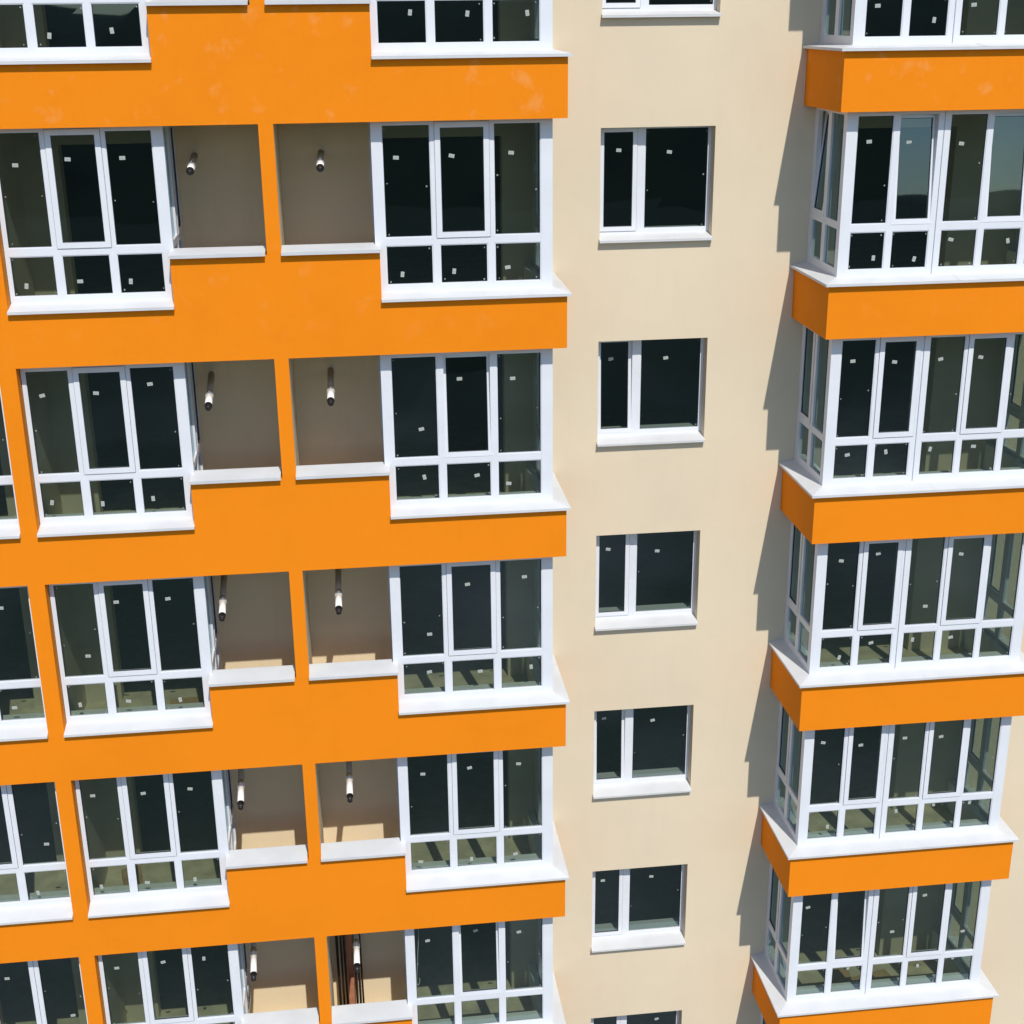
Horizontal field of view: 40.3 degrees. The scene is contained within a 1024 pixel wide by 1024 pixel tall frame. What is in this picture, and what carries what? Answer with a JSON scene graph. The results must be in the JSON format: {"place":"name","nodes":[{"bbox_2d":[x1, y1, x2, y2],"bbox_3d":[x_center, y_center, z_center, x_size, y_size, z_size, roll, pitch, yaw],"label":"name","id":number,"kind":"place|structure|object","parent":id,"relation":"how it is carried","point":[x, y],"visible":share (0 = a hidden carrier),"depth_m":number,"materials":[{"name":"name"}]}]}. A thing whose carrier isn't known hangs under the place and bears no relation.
{"place":"outdoors","nodes":[
{"label":"outdoors","id":0,"kind":"place"},
{"label":"ground","id":1,"kind":"structure","parent":0,"visible":0},
{"bbox_2d":[0,0,1023,1023],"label":"apartment building","id":2,"kind":"structure","parent":1,"relation":"on","point":[510,510],"depth_m":19.98,"materials":[{"name":"orange paint"}]},
{"bbox_2d":[0,389,20,538],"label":"loggia window","id":3,"kind":"structure","parent":2,"relation":"in","point":[9,521],"depth_m":18.61,"materials":[{"name":"white plastic"}]},
{"bbox_2d":[0,586,47,741],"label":"loggia window","id":4,"kind":"structure","parent":2,"relation":"in","point":[22,710],"depth_m":19.51,"materials":[{"name":"black glass"}]},
{"bbox_2d":[0,782,72,924],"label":"loggia window","id":5,"kind":"structure","parent":2,"relation":"in","point":[34,883],"depth_m":20.50,"materials":[{"name":"white plastic"}]},
{"bbox_2d":[0,957,87,1023],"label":"loggia window","id":6,"kind":"structure","parent":2,"relation":"in","point":[50,991],"depth_m":21.29,"materials":[{"name":"black glass"}]},
{"bbox_2d":[0,0,151,64],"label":"loggia window","id":7,"kind":"structure","parent":2,"relation":"in","point":[31,31],"depth_m":16.81,"materials":[{"name":"white plastic"}]},
{"bbox_2d":[0,126,183,314],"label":"loggia window","id":8,"kind":"structure","parent":2,"relation":"in","point":[91,217],"depth_m":17.59,"materials":[{"name":"black glass"}]},
{"bbox_2d":[20,362,203,536],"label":"loggia window","id":9,"kind":"structure","parent":2,"relation":"in","point":[115,449],"depth_m":18.60,"materials":[{"name":"black glass"}]},
{"bbox_2d":[49,576,221,737],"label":"loggia window","id":10,"kind":"structure","parent":2,"relation":"in","point":[135,656],"depth_m":19.63,"materials":[{"name":"black glass"}]},
{"bbox_2d":[74,769,236,917],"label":"loggia window","id":11,"kind":"structure","parent":2,"relation":"in","point":[158,843],"depth_m":20.67,"materials":[{"name":"black glass"}]},
{"bbox_2d":[98,943,250,1023],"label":"loggia window","id":12,"kind":"structure","parent":2,"relation":"in","point":[206,984],"depth_m":21.55,"materials":[{"name":"white plastic"}]},
{"bbox_2d":[335,935,341,1004],"bbox_3d":[-2.881,7.313,23.043,0.042,2.554,0.282,-5,20,-11],"label":"steel rod","id":13,"kind":"object","parent":2,"relation":"on","point":[338,969],"visible":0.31,"depth_m":23.10,"materials":[{"name":"black metal"}]},
{"bbox_2d":[339,935,345,1004],"bbox_3d":[-2.815,7.310,23.048,0.036,2.553,0.240,-4,20,-8],"label":"steel rod","id":14,"kind":"object","parent":2,"relation":"on","point":[342,969],"visible":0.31,"depth_m":23.11,"materials":[{"name":"black metal"}]},
{"bbox_2d":[342,935,348,1004],"bbox_3d":[-2.762,7.314,23.038,0.040,2.553,0.240,-5,20,-13],"label":"steel rod","id":15,"kind":"object","parent":2,"relation":"on","point":[345,967],"visible":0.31,"depth_m":23.09,"materials":[{"name":"black metal"}]},
{"bbox_2d":[346,934,355,1003],"bbox_3d":[-2.689,7.467,23.201,0.100,2.149,0.025,-3,20,-6],"label":"board","id":16,"kind":"object","parent":2,"relation":"on","point":[350,965],"visible":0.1,"depth_m":23.24,"materials":[{"name":"brown wood"}]},
{"bbox_2d":[352,934,358,1003],"bbox_3d":[-2.603,7.296,23.081,0.034,2.553,0.258,-4,20,-9],"label":"steel rod","id":17,"kind":"object","parent":2,"relation":"on","point":[356,985],"visible":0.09,"depth_m":23.23,"materials":[{"name":"black metal"}]},
{"bbox_2d":[358,971,361,1002],"bbox_3d":[-2.550,7.299,23.071,0.032,2.553,0.252,-4,20,-10],"label":"steel rod","id":18,"kind":"object","parent":2,"relation":"on","point":[359,987],"depth_m":23.22,"materials":[{"name":"black metal"}]},
{"bbox_2d":[359,934,364,1002],"bbox_3d":[-2.504,7.298,23.073,0.032,2.552,0.217,-5,20,-13],"label":"steel rod","id":19,"kind":"object","parent":2,"relation":"on","point":[361,970],"visible":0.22,"depth_m":23.16,"materials":[{"name":"black metal"}]},
{"bbox_2d":[368,118,571,302],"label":"loggia window","id":20,"kind":"structure","parent":2,"relation":"in","point":[461,209],"depth_m":18.10,"materials":[{"name":"black glass"}]},
{"bbox_2d":[369,0,572,58],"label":"loggia window","id":21,"kind":"structure","parent":2,"relation":"in","point":[400,29],"depth_m":17.33,"materials":[{"name":"white plastic"}]},
{"bbox_2d":[378,349,570,518],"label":"loggia window","id":22,"kind":"structure","parent":2,"relation":"in","point":[463,433],"depth_m":19.13,"materials":[{"name":"black glass"}]},
{"bbox_2d":[387,557,569,714],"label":"loggia window","id":23,"kind":"structure","parent":2,"relation":"in","point":[473,635],"depth_m":20.15,"materials":[{"name":"black glass"}]},
{"bbox_2d":[395,747,568,892],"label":"loggia window","id":24,"kind":"structure","parent":2,"relation":"in","point":[475,819],"depth_m":21.19,"materials":[{"name":"black glass"}]},
{"bbox_2d":[403,917,565,1023],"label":"loggia window","id":25,"kind":"structure","parent":2,"relation":"in","point":[494,972],"depth_m":22.17,"materials":[{"name":"black glass"}]},
{"bbox_2d":[591,1010,678,1023],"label":"window","id":26,"kind":"structure","parent":2,"relation":"in","point":[669,1017],"depth_m":24.74,"materials":[{"name":"white plastic"}]},
{"bbox_2d":[591,864,685,952],"bbox_3d":[2.141,6.665,23.748,1.635,1.562,0.361,-3,20,-6],"label":"window","id":27,"kind":"structure","parent":2,"relation":"in","point":[633,908],"depth_m":23.89,"materials":[{"name":"black glass"}]},
{"bbox_2d":[593,705,691,798],"bbox_3d":[2.108,3.837,22.749,1.635,1.559,0.398,-3,20,-6],"label":"window","id":28,"kind":"structure","parent":2,"relation":"in","point":[639,751],"depth_m":22.88,"materials":[{"name":"black glass"}]},
{"bbox_2d":[595,530,697,630],"bbox_3d":[2.081,1.022,21.716,1.635,1.558,0.361,-3,20,-6],"label":"window","id":29,"kind":"structure","parent":2,"relation":"in","point":[644,580],"depth_m":21.84,"materials":[{"name":"black glass"}]},
{"bbox_2d":[597,338,704,446],"bbox_3d":[2.048,-1.813,20.718,1.635,1.569,0.404,-3,20,-6],"label":"window","id":30,"kind":"structure","parent":2,"relation":"in","point":[650,391],"depth_m":20.82,"materials":[{"name":"black glass"}]},
{"bbox_2d":[599,126,712,242],"bbox_3d":[2.021,-4.628,19.681,1.635,1.567,0.361,-3,20,-6],"label":"window","id":31,"kind":"structure","parent":2,"relation":"in","point":[655,181],"depth_m":19.79,"materials":[{"name":"black glass"}]},
{"bbox_2d":[601,0,721,17],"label":"window","id":32,"kind":"structure","parent":2,"relation":"in","point":[610,8],"depth_m":18.93,"materials":[{"name":"white plastic"}]},
{"bbox_2d":[759,1011,765,1023],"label":"bay window","id":33,"kind":"structure","parent":2,"relation":"in","point":[762,1021],"depth_m":24.62,"materials":[{"name":"white plastic"}]},
{"bbox_2d":[751,861,998,1017],"bbox_3d":[6.105,6.804,23.466,3.788,2.274,1.769,-3,20,-6],"label":"bay window","id":34,"kind":"structure","parent":2,"relation":"in","point":[916,945],"depth_m":22.99,"materials":[{"name":"white plastic"}]},
{"bbox_2d":[759,701,1018,859],"bbox_3d":[6.075,3.998,22.455,3.788,2.225,1.769,-3,20,-6],"label":"bay window","id":35,"kind":"structure","parent":2,"relation":"in","point":[927,785],"depth_m":21.96,"materials":[{"name":"white plastic"}]},
{"bbox_2d":[769,521,1023,687],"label":"bay window","id":36,"kind":"structure","parent":2,"relation":"in","point":[883,611],"depth_m":20.93,"materials":[{"name":"white plastic"}]},
{"bbox_2d":[779,324,1023,498],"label":"bay window","id":37,"kind":"structure","parent":2,"relation":"in","point":[936,413],"depth_m":19.89,"materials":[{"name":"black glass"}]},
{"bbox_2d":[790,108,1023,286],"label":"bay window","id":38,"kind":"structure","parent":2,"relation":"in","point":[897,197],"depth_m":18.86,"materials":[{"name":"white plastic"}]},
{"bbox_2d":[803,0,1023,50],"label":"bay window","id":39,"kind":"structure","parent":2,"relation":"in","point":[851,25],"depth_m":18.04,"materials":[{"name":"white plastic"}]}
]}

